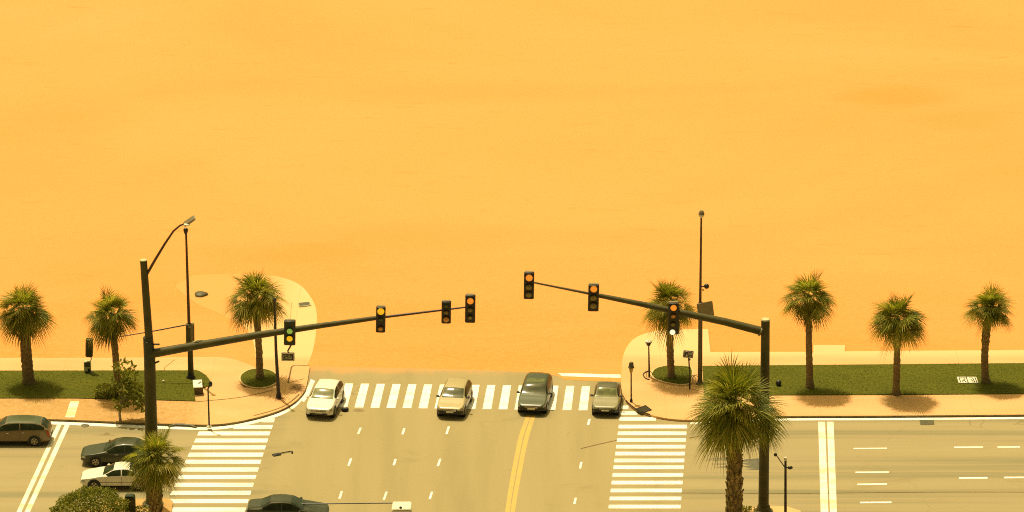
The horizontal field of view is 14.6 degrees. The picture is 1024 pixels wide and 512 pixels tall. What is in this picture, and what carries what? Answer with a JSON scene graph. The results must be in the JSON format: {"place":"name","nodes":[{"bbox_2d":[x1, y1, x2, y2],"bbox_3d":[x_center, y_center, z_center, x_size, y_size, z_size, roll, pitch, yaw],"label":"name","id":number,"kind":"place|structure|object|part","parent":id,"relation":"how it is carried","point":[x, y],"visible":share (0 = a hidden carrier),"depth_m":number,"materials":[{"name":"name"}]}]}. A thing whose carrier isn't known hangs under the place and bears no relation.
{"place":"outdoors","nodes":[
{"label":"outdoors","id":0,"kind":"place"},
{"bbox_2d":[87,498,172,511],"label":"pavement island","id":1,"kind":"structure","parent":0,"point":[167,505],"depth_m":233.56,"materials":[{"name":"beige concrete"}]},
{"bbox_2d":[49,486,130,511],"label":"round shrub","id":2,"kind":"object","parent":1,"relation":"on","point":[69,501],"visible":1,"depth_m":229.45,"materials":[{"name":"green plant"}]},
{"bbox_2d":[124,494,135,511],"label":"litter bin","id":3,"kind":"object","parent":1,"relation":"on","point":[131,505],"visible":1,"depth_m":231.26,"materials":[{"name":"metal"}]},
{"bbox_2d":[132,505,148,511],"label":"shrub","id":4,"kind":"object","parent":1,"relation":"on","point":[145,507],"visible":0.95,"depth_m":231.60,"materials":[{"name":"green plant"}]},
{"bbox_2d":[121,421,188,511],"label":"palm tree","id":5,"kind":"object","parent":1,"relation":"on","point":[154,472],"visible":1,"depth_m":227.95,"materials":[{"name":"green plant"}]},
{"bbox_2d":[140,215,464,506],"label":"mast arm pole","id":6,"kind":"object","parent":1,"relation":"on","point":[151,353],"visible":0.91,"depth_m":230.13,"materials":[{"name":"black metal"}]},
{"bbox_2d":[284,302,295,345],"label":"traffic light","id":7,"kind":"object","parent":6,"relation":"attached to","point":[289,331],"visible":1,"depth_m":229.65,"materials":[{"name":"black metal"}]},
{"bbox_2d":[281,345,294,360],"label":"lettered sign","id":8,"kind":"object","parent":7,"relation":"hanging from","point":[287,356],"visible":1,"depth_m":230.25,"materials":[{"name":"black metal"}]},
{"bbox_2d":[376,305,385,332],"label":"traffic light","id":9,"kind":"object","parent":6,"relation":"attached to","point":[380,317],"visible":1,"depth_m":229.38,"materials":[{"name":"brown metal"}]},
{"bbox_2d":[441,300,450,323],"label":"traffic light","id":10,"kind":"object","parent":6,"relation":"attached to","point":[446,313],"visible":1,"depth_m":229.27,"materials":[{"name":"black metal"}]},
{"bbox_2d":[465,293,475,322],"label":"traffic light","id":11,"kind":"object","parent":6,"relation":"attached to","point":[470,299],"visible":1,"depth_m":229.17,"materials":[{"name":"brown metal"}]},
{"bbox_2d":[0,357,309,424],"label":"pavement","id":12,"kind":"structure","parent":0,"point":[222,374],"depth_m":249.52,"materials":[{"name":"beige concrete"}]},
{"bbox_2d":[65,401,78,416],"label":"pavement marking","id":13,"kind":"object","parent":12,"relation":"on","point":[72,408],"visible":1,"depth_m":248.04,"materials":[{"name":"white paint"}]},
{"bbox_2d":[84,338,92,372],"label":"pay station","id":14,"kind":"object","parent":12,"relation":"on","point":[87,363],"visible":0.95,"depth_m":253.69,"materials":[{"name":"metal"}]},
{"bbox_2d":[0,370,209,400],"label":"grass","id":15,"kind":"structure","parent":12,"relation":"on","point":[176,385],"depth_m":252.03,"materials":[{"name":"green plant"}]},
{"bbox_2d":[0,282,61,384],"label":"palm tree","id":16,"kind":"object","parent":15,"relation":"on","point":[23,321],"visible":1,"depth_m":250.36,"materials":[{"name":"green plant"}]},
{"bbox_2d":[81,283,140,395],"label":"palm tree","id":17,"kind":"object","parent":15,"relation":"on","point":[103,324],"visible":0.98,"depth_m":248.18,"materials":[{"name":"green plant"}]},
{"bbox_2d":[122,228,195,378],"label":"lamp post","id":18,"kind":"object","parent":15,"relation":"on","point":[189,325],"visible":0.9,"depth_m":251.89,"materials":[{"name":"black metal"}]},
{"bbox_2d":[93,383,117,399],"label":"shrub","id":19,"kind":"object","parent":12,"relation":"on","point":[96,391],"visible":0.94,"depth_m":249.73,"materials":[{"name":"green plant"}]},
{"bbox_2d":[110,357,144,421],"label":"sapling","id":20,"kind":"object","parent":12,"relation":"on","point":[138,396],"visible":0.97,"depth_m":245.68,"materials":[{"name":"green plant"}]},
{"bbox_2d":[193,380,202,394],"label":"utility box","id":21,"kind":"object","parent":12,"relation":"on","point":[198,386],"visible":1,"depth_m":250.40,"materials":[{"name":"beige paint"}]},
{"bbox_2d":[239,368,275,388],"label":"planter kerb","id":22,"kind":"structure","parent":12,"relation":"on","point":[242,383],"depth_m":252.11,"materials":[{"name":"concrete"}]},
{"bbox_2d":[241,369,275,386],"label":"grass","id":23,"kind":"structure","parent":12,"relation":"on","point":[248,378],"depth_m":252.88,"materials":[{"name":"green plant"}]},
{"bbox_2d":[221,268,292,378],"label":"palm tree","id":24,"kind":"object","parent":23,"relation":"on","point":[255,308],"visible":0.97,"depth_m":250.88,"materials":[{"name":"green plant"}]},
{"bbox_2d":[289,381,303,393],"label":"debris","id":25,"kind":"object","parent":12,"relation":"on","point":[294,387],"visible":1,"depth_m":251.49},
{"bbox_2d":[164,360,701,415],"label":"pavement joint","id":26,"kind":"object","parent":12,"relation":"on","point":[271,390],"visible":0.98,"depth_m":250.50,"materials":[{"name":"concrete"}]},
{"bbox_2d":[195,291,207,296],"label":"stone","id":27,"kind":"object","parent":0,"point":[200,294],"visible":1,"depth_m":268.25,"materials":[{"name":"stone"}]},
{"bbox_2d":[176,274,316,367],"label":"path","id":28,"kind":"structure","parent":0,"point":[218,288],"depth_m":266.35,"materials":[{"name":"concrete"}]},
{"bbox_2d":[272,451,292,455],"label":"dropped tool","id":29,"kind":"object","parent":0,"point":[276,454],"visible":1,"depth_m":241.25,"materials":[{"name":"black metal"}]},
{"bbox_2d":[297,302,310,306],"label":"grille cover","id":30,"kind":"object","parent":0,"point":[302,304],"visible":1,"depth_m":266.59,"materials":[{"name":"metal"}]},
{"bbox_2d":[341,407,348,411],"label":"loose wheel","id":31,"kind":"object","parent":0,"point":[344,409],"visible":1,"depth_m":248.03,"materials":[{"name":"rubber"}]},
{"bbox_2d":[0,0,1023,376],"bbox_3d":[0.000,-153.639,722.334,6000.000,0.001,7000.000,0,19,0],"label":"beach","id":32,"kind":"structure","parent":0,"point":[336,160],"depth_m":295.32,"materials":[{"name":"orange sand"}]},
{"bbox_2d":[0,367,1023,511],"bbox_3d":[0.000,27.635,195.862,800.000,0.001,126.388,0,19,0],"label":"road","id":33,"kind":"structure","parent":0,"point":[925,466],"depth_m":240.42,"materials":[{"name":"grey asphalt"}]},
{"bbox_2d":[0,415,52,445],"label":"parked car","id":34,"kind":"object","parent":33,"relation":"on","point":[33,430],"visible":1,"depth_m":242.39,"materials":[{"name":"brown paint"}]},
{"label":"side window","id":35,"kind":"part","parent":34,"relation":"part of","materials":[{"name":"black glass"}]},
{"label":"side window","id":36,"kind":"part","parent":34,"relation":"part of","materials":[{"name":"black glass"}]},
{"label":"rear window","id":37,"kind":"part","parent":34,"relation":"part of","materials":[{"name":"grey glass"}]},
{"bbox_2d":[17,424,60,511],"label":"stop line","id":38,"kind":"object","parent":33,"relation":"on","point":[38,469],"visible":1,"depth_m":239.20,"materials":[{"name":"white paint"}]},
{"bbox_2d":[25,425,68,511],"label":"stop line","id":39,"kind":"object","parent":33,"relation":"on","point":[45,472],"visible":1,"depth_m":238.90,"materials":[{"name":"white paint"}]},
{"bbox_2d":[80,462,145,490],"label":"parked car","id":40,"kind":"object","parent":33,"relation":"on","point":[112,475],"visible":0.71,"depth_m":235.75,"materials":[{"name":"white paint"}]},
{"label":"side window","id":41,"kind":"part","parent":40,"relation":"part of","materials":[{"name":"black glass"}]},
{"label":"side window","id":42,"kind":"part","parent":40,"relation":"part of","materials":[{"name":"black glass"}]},
{"bbox_2d":[81,437,160,466],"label":"parked car","id":43,"kind":"object","parent":33,"relation":"on","point":[110,451],"visible":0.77,"depth_m":239.29,"materials":[{"name":"black paint"}]},
{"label":"side window","id":44,"kind":"part","parent":43,"relation":"part of","materials":[{"name":"black glass"}]},
{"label":"side window","id":45,"kind":"part","parent":43,"relation":"part of","materials":[{"name":"black glass"}]},
{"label":"rear window","id":46,"kind":"part","parent":43,"relation":"part of","materials":[{"name":"grey glass"}]},
{"bbox_2d":[51,379,314,429],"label":"edge line","id":47,"kind":"object","parent":33,"relation":"on","point":[308,390],"visible":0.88,"depth_m":246.01,"materials":[{"name":"white paint"}]},
{"bbox_2d":[207,381,211,427],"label":"crossing post","id":48,"kind":"object","parent":33,"relation":"on","point":[209,386],"visible":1,"depth_m":244.68,"materials":[{"name":"black metal"}]},
{"bbox_2d":[170,419,274,511],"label":"crosswalk","id":49,"kind":"structure","parent":33,"relation":"on","point":[221,470],"depth_m":238.90,"materials":[{"name":"white paint"}]},
{"bbox_2d":[100,409,363,435],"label":"road stain","id":50,"kind":"object","parent":33,"relation":"on","point":[355,410],"visible":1,"depth_m":244.75,"materials":[{"name":"asphalt"}]},
{"bbox_2d":[246,494,328,511],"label":"parked car","id":51,"kind":"object","parent":33,"relation":"on","point":[281,503],"visible":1,"depth_m":230.97,"materials":[{"name":"black paint"}]},
{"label":"rear window","id":52,"kind":"part","parent":51,"relation":"part of","materials":[{"name":"grey glass"}]},
{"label":"side window","id":53,"kind":"part","parent":51,"relation":"part of","materials":[{"name":"black glass"}]},
{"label":"side window","id":54,"kind":"part","parent":51,"relation":"part of","materials":[{"name":"black glass"}]},
{"bbox_2d":[306,379,344,417],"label":"parked car","id":55,"kind":"object","parent":33,"relation":"on","point":[327,396],"visible":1,"depth_m":247.54,"materials":[{"name":"white paint"}]},
{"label":"side window","id":56,"kind":"part","parent":55,"relation":"part of","materials":[{"name":"black glass"}]},
{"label":"side window","id":57,"kind":"part","parent":55,"relation":"part of","materials":[{"name":"brown glass"}]},
{"bbox_2d":[302,502,411,511],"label":"white cabinet","id":58,"kind":"object","parent":33,"relation":"on","point":[401,506],"visible":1,"depth_m":231.07,"materials":[{"name":"white metal"}]},
{"bbox_2d":[436,378,472,416],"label":"parked car","id":59,"kind":"object","parent":33,"relation":"on","point":[456,396],"visible":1,"depth_m":247.58,"materials":[{"name":"beige paint"}]},
{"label":"side window","id":60,"kind":"part","parent":59,"relation":"part of","materials":[{"name":"brown glass"}]},
{"bbox_2d":[339,384,589,409],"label":"crosswalk","id":61,"kind":"structure","parent":33,"relation":"on","point":[487,404],"depth_m":250.55,"materials":[{"name":"white paint"}]},
{"bbox_2d":[505,415,535,511],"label":"line","id":62,"kind":"object","parent":33,"relation":"on","point":[520,465],"visible":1,"depth_m":239.95,"materials":[{"name":"yellow paint"}]},
{"bbox_2d":[517,372,552,412],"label":"parked car","id":63,"kind":"object","parent":33,"relation":"on","point":[536,392],"visible":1,"depth_m":248.30,"materials":[{"name":"green paint"}]},
{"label":"side window","id":64,"kind":"part","parent":63,"relation":"part of","materials":[{"name":"brown glass"}]},
{"bbox_2d":[48,389,1023,426],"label":"kerb","id":65,"kind":"structure","parent":33,"relation":"on","point":[289,406],"depth_m":247.06,"materials":[{"name":"beige concrete"}]},
{"bbox_2d":[168,423,196,427],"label":"drain inlet","id":66,"kind":"object","parent":65,"relation":"on","point":[182,425],"visible":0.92,"depth_m":245.63,"materials":[{"name":"concrete"}]},
{"bbox_2d":[550,374,620,381],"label":"white painted road line","id":67,"kind":"object","parent":33,"relation":"on","point":[591,378],"visible":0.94,"depth_m":253.54,"materials":[{"name":"white paint"}]},
{"bbox_2d":[558,373,619,377],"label":"edge line","id":68,"kind":"object","parent":33,"relation":"on","point":[592,375],"visible":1,"depth_m":254.04,"materials":[{"name":"white paint"}]},
{"bbox_2d":[590,381,622,414],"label":"parked car","id":69,"kind":"object","parent":33,"relation":"on","point":[607,396],"visible":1,"depth_m":247.84,"materials":[{"name":"beige metal"}]},
{"bbox_2d":[609,406,686,507],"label":"crosswalk","id":70,"kind":"structure","parent":33,"relation":"on","point":[647,460],"depth_m":240.41,"materials":[{"name":"white paint"}]},
{"bbox_2d":[338,419,1023,503],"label":"lane marking","id":71,"kind":"object","parent":33,"relation":"on","point":[431,493],"visible":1,"depth_m":238.60,"materials":[{"name":"white paint"}]},
{"bbox_2d":[712,458,758,469],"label":"tar patch","id":72,"kind":"object","parent":33,"relation":"on","point":[752,464],"visible":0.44,"depth_m":239.96,"materials":[{"name":"grey asphalt"}]},
{"bbox_2d":[581,435,906,493],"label":"road joint","id":73,"kind":"object","parent":33,"relation":"on","point":[757,493],"visible":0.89,"depth_m":235.63,"materials":[{"name":"grey asphalt"}]},
{"bbox_2d":[818,422,827,511],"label":"stop line","id":74,"kind":"object","parent":33,"relation":"on","point":[823,472],"visible":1,"depth_m":239.35,"materials":[{"name":"white paint"}]},
{"bbox_2d":[827,422,836,511],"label":"stop line","id":75,"kind":"object","parent":33,"relation":"on","point":[831,467],"visible":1,"depth_m":239.43,"materials":[{"name":"white paint"}]},
{"bbox_2d":[690,417,1023,423],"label":"edge line","id":76,"kind":"object","parent":33,"relation":"on","point":[897,418],"visible":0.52,"depth_m":246.96,"materials":[{"name":"white paint"}]},
{"bbox_2d":[920,420,933,424],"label":"drain cover","id":77,"kind":"object","parent":33,"relation":"on","point":[926,422],"visible":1,"depth_m":246.29,"materials":[{"name":"metal"}]},
{"bbox_2d":[742,506,800,511],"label":"pavement island","id":78,"kind":"structure","parent":0,"point":[779,509],"depth_m":232.85,"materials":[{"name":"beige concrete"}]},
{"bbox_2d":[534,282,772,511],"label":"mast arm pole","id":79,"kind":"object","parent":78,"relation":"on","point":[763,331],"visible":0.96,"depth_m":228.83,"materials":[{"name":"black metal"}]},
{"bbox_2d":[524,271,533,298],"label":"traffic light","id":80,"kind":"object","parent":79,"relation":"attached to","point":[528,284],"visible":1,"depth_m":227.59,"materials":[{"name":"brown metal"}]},
{"bbox_2d":[588,283,598,310],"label":"traffic light","id":81,"kind":"object","parent":79,"relation":"attached to","point":[593,296],"visible":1,"depth_m":227.82,"materials":[{"name":"brown metal"}]},
{"bbox_2d":[668,301,678,334],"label":"traffic light","id":82,"kind":"object","parent":79,"relation":"attached to","point":[673,317],"visible":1,"depth_m":228.26,"materials":[{"name":"brown metal"}]},
{"bbox_2d":[684,351,791,511],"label":"palm tree","id":83,"kind":"object","parent":78,"relation":"on","point":[733,424],"visible":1,"depth_m":227.55,"materials":[{"name":"green plant"}]},
{"bbox_2d":[742,505,757,511],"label":"shrub","id":84,"kind":"object","parent":78,"relation":"on","point":[747,509],"visible":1,"depth_m":231.70,"materials":[{"name":"green plant"}]},
{"bbox_2d":[774,453,792,511],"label":"camera post","id":85,"kind":"object","parent":78,"relation":"on","point":[785,481],"visible":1,"depth_m":231.10,"materials":[{"name":"black metal"}]},
{"bbox_2d":[621,329,1023,421],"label":"pavement","id":86,"kind":"structure","parent":0,"point":[664,401],"depth_m":251.18,"materials":[{"name":"beige concrete"}]},
{"bbox_2d":[628,362,633,401],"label":"lantern post","id":87,"kind":"object","parent":86,"relation":"on","point":[631,366],"visible":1,"depth_m":248.71,"materials":[{"name":"black metal"}]},
{"bbox_2d":[626,400,649,414],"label":"kerb rail","id":88,"kind":"object","parent":86,"relation":"on","point":[637,409],"visible":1,"depth_m":248.05,"materials":[{"name":"black metal"}]},
{"bbox_2d":[635,405,651,412],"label":"drain grate","id":89,"kind":"object","parent":86,"relation":"on","point":[644,408],"visible":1,"depth_m":248.04,"materials":[{"name":"black metal"}]},
{"bbox_2d":[645,340,652,376],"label":"funnel lamp","id":90,"kind":"object","parent":86,"relation":"on","point":[648,343],"visible":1,"depth_m":252.93,"materials":[{"name":"black metal"}]},
{"bbox_2d":[652,365,691,383],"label":"grass","id":91,"kind":"structure","parent":86,"relation":"on","point":[681,373],"depth_m":253.58,"materials":[{"name":"green plant"}]},
{"bbox_2d":[638,278,697,378],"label":"palm tree","id":92,"kind":"object","parent":91,"relation":"on","point":[667,291],"visible":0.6,"depth_m":251.14,"materials":[{"name":"green plant"}]},
{"bbox_2d":[650,365,693,385],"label":"planter kerb","id":93,"kind":"structure","parent":86,"relation":"on","point":[658,380],"depth_m":252.79,"materials":[{"name":"concrete"}]},
{"bbox_2d":[683,350,693,388],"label":"display sign","id":94,"kind":"object","parent":86,"relation":"on","point":[687,354],"visible":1,"depth_m":250.65,"materials":[{"name":"black metal"}]},
{"bbox_2d":[696,210,713,384],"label":"lamp post","id":95,"kind":"object","parent":86,"relation":"on","point":[705,308],"visible":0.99,"depth_m":250.37,"materials":[{"name":"black metal"}]},
{"bbox_2d":[702,363,1023,395],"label":"grass","id":96,"kind":"structure","parent":0,"point":[915,379],"depth_m":253.03,"materials":[{"name":"green plant"}]},
{"bbox_2d":[776,269,839,388],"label":"palm tree","id":97,"kind":"object","parent":96,"relation":"on","point":[810,310],"visible":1,"depth_m":249.21,"materials":[{"name":"green plant"}]},
{"bbox_2d":[865,292,930,395],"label":"palm tree","id":98,"kind":"object","parent":96,"relation":"on","point":[896,330],"visible":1,"depth_m":248.37,"materials":[{"name":"green plant"}]},
{"bbox_2d":[957,377,977,383],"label":"cover plate","id":99,"kind":"object","parent":96,"relation":"on","point":[968,380],"visible":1,"depth_m":252.54,"materials":[{"name":"white metal"}]},
{"bbox_2d":[957,281,1016,383],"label":"palm tree","id":100,"kind":"object","parent":96,"relation":"on","point":[988,309],"visible":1,"depth_m":250.49,"materials":[{"name":"green plant"}]},
{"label":"mulch","id":101,"kind":"object","parent":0,"visible":0},
{"bbox_2d":[272,297,281,397],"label":"slim lamp post","id":102,"kind":"object","parent":101,"relation":"on","point":[278,393],"visible":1,"depth_m":249.09,"materials":[{"name":"black metal"}]}
]}

